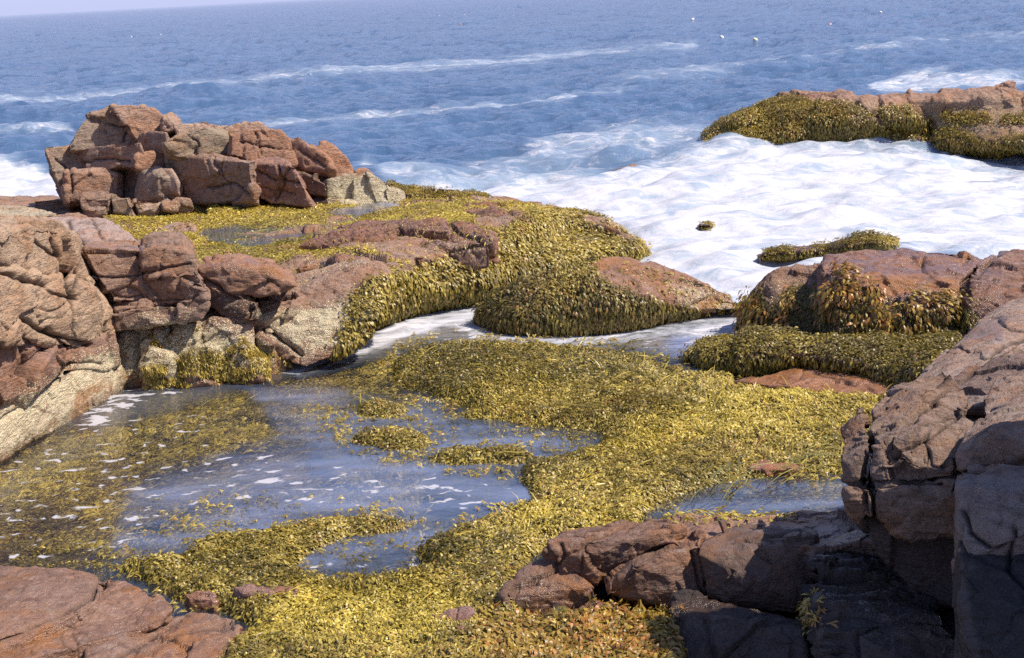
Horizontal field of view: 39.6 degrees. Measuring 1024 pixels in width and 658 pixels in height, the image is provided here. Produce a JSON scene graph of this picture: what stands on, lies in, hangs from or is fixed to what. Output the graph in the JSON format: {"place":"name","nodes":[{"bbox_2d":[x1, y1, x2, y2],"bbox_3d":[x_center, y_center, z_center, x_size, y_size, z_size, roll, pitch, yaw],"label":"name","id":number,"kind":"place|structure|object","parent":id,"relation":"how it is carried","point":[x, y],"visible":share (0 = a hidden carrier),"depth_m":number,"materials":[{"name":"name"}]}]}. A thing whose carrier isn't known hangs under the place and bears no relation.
{"place":"outdoors","nodes":[
{"label":"outdoors","id":0,"kind":"place"},
{"bbox_2d":[0,0,285,15],"label":"sky","id":1,"kind":"structure","parent":0,"point":[7,7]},
{"bbox_2d":[0,306,738,567],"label":"pool water","id":2,"kind":"structure","parent":0,"point":[672,341],"depth_m":20.28,"materials":[{"name":"white liquid"}]},
{"bbox_2d":[0,328,891,657],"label":"seaweed mat","id":3,"kind":"object","parent":2,"relation":"in","point":[622,632],"visible":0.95,"depth_m":14.85,"materials":[{"name":"yellow plant"}]},
{"bbox_2d":[185,591,219,614],"bbox_3d":[-2.644,2.390,12.133,0.309,0.298,0.151,-3,13,0],"label":"rock","id":4,"kind":"object","parent":3,"relation":"in","point":[206,600],"visible":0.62,"depth_m":12.10,"materials":[{"name":"stone"}]},
{"bbox_2d":[233,583,297,602],"bbox_3d":[-2.072,2.356,12.017,0.596,0.371,0.231,-1,14,7],"label":"rock","id":5,"kind":"object","parent":3,"relation":"in","point":[245,591],"visible":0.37,"depth_m":12.01,"materials":[{"name":"stone"}]},
{"bbox_2d":[432,606,474,623],"bbox_3d":[-0.464,2.394,11.393,0.358,0.330,0.167,-3,13,0],"label":"rock","id":6,"kind":"object","parent":3,"relation":"in","point":[464,612],"visible":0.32,"depth_m":11.36,"materials":[{"name":"stone"}]},
{"bbox_2d":[449,625,466,635],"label":"rock","id":7,"kind":"object","parent":3,"relation":"in","point":[460,626],"visible":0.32,"depth_m":11.12,"materials":[{"name":"stone"}]},
{"bbox_2d":[747,460,802,487],"bbox_3d":[2.725,1.518,14.682,0.600,0.319,0.221,-2,14,6],"label":"rock","id":8,"kind":"object","parent":3,"relation":"in","point":[767,467],"visible":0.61,"depth_m":14.60,"materials":[{"name":"stone"}]},
{"bbox_2d":[734,367,891,398],"bbox_3d":[3.819,0.795,17.508,2.020,0.443,0.835,7,17,37],"label":"flat rock","id":9,"kind":"object","parent":3,"relation":"in","point":[813,379],"visible":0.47,"depth_m":17.42,"materials":[{"name":"stone"}]},
{"bbox_2d":[643,437,843,522],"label":"eelgrass strands","id":10,"kind":"object","parent":2,"relation":"on","point":[786,466],"visible":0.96,"depth_m":13.84},
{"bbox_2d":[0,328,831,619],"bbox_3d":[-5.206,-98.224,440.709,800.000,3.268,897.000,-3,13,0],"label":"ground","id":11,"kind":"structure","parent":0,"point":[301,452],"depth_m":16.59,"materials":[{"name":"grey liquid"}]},
{"bbox_2d":[0,215,127,465],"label":"rock cliff","id":12,"kind":"structure","parent":11,"relation":"on","point":[61,367],"depth_m":17.33,"materials":[{"name":"stone"}]},
{"bbox_2d":[0,565,247,657],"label":"wet rock slab","id":13,"kind":"structure","parent":11,"relation":"on","point":[56,613],"depth_m":11.49,"materials":[{"name":"stone"}]},
{"bbox_2d":[0,195,653,340],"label":"rock shelf","id":14,"kind":"object","parent":11,"relation":"on","point":[455,253],"visible":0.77,"depth_m":24.44,"materials":[{"name":"plant"}]},
{"bbox_2d":[0,205,139,245],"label":"tilted slab","id":15,"kind":"structure","parent":14,"relation":"on","point":[87,229],"depth_m":21.23,"materials":[{"name":"stone"}]},
{"bbox_2d":[34,103,405,217],"bbox_3d":[-6.680,-3.572,31.869,7.936,3.264,5.719,-7,14,-16],"label":"rock outcrop","id":16,"kind":"object","parent":14,"relation":"on","point":[128,160],"visible":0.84,"depth_m":30.45,"materials":[{"name":"stone"}]},
{"bbox_2d":[81,231,404,395],"bbox_3d":[-3.586,-0.394,20.216,4.680,2.123,2.672,-7,14,-18],"label":"rock ledge","id":17,"kind":"object","parent":14,"relation":"on","point":[158,283],"visible":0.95,"depth_m":19.30,"materials":[{"name":"stone"}]},
{"bbox_2d":[198,201,397,246],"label":"rock pool water","id":18,"kind":"structure","parent":14,"relation":"in","point":[358,210],"depth_m":26.57,"materials":[{"name":"grey liquid"}]},
{"bbox_2d":[386,179,491,199],"bbox_3d":[-1.738,-2.853,34.711,2.669,1.973,3.532,-3,13,0],"label":"weedy rock","id":19,"kind":"object","parent":11,"relation":"on","point":[411,191],"visible":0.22,"depth_m":33.26,"materials":[{"name":"stone"}]},
{"bbox_2d":[471,255,736,344],"bbox_3d":[1.491,-0.072,21.945,4.358,2.178,2.701,-3,13,0],"label":"rock mound","id":20,"kind":"object","parent":11,"relation":"on","point":[606,295],"visible":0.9,"depth_m":21.04,"materials":[{"name":"green plant"}]},
{"bbox_2d":[697,220,714,230],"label":"awash rock","id":21,"kind":"object","parent":11,"relation":"on","point":[707,224],"visible":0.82,"depth_m":29.29,"materials":[{"name":"stone"}]},
{"bbox_2d":[493,505,954,657],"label":"foreground ledge","id":22,"kind":"object","parent":11,"relation":"on","point":[838,584],"visible":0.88,"depth_m":11.29,"materials":[{"name":"stone"}]},
{"bbox_2d":[676,323,962,386],"bbox_3d":[4.104,0.648,18.568,2.381,1.695,5.063,-14,17,-38],"label":"weedy step","id":23,"kind":"object","parent":11,"relation":"on","point":[756,351],"visible":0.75,"depth_m":17.98,"materials":[{"name":"plant"}]},
{"bbox_2d":[757,229,900,264],"bbox_3d":[5.978,-1.102,26.279,3.020,1.700,2.519,-3,13,0],"label":"awash rock","id":24,"kind":"object","parent":11,"relation":"on","point":[863,240],"visible":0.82,"depth_m":25.55,"materials":[{"name":"stone"}]},
{"bbox_2d":[700,80,1023,160],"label":"weedy reef","id":25,"kind":"object","parent":11,"relation":"on","point":[984,122],"visible":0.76,"depth_m":40.25,"materials":[{"name":"plant"}]},
{"bbox_2d":[730,248,1023,338],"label":"wet boulder","id":26,"kind":"object","parent":11,"relation":"on","point":[907,291],"visible":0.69,"depth_m":19.03,"materials":[{"name":"stone"}]},
{"bbox_2d":[840,298,1023,657],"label":"rock mass","id":27,"kind":"object","parent":11,"relation":"on","point":[934,504],"visible":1,"depth_m":10.56,"materials":[{"name":"stone"}]},
{"bbox_2d":[0,0,1023,302],"bbox_3d":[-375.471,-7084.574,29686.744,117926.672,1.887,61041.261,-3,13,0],"label":"sea water","id":28,"kind":"structure","parent":0,"point":[566,102],"depth_m":69.73,"materials":[{"name":"liquid"}]},
{"bbox_2d":[613,164,636,170],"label":"awash rock","id":29,"kind":"object","parent":28,"relation":"in","point":[631,165],"visible":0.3,"depth_m":38.36,"materials":[{"name":"stone"}]}
]}

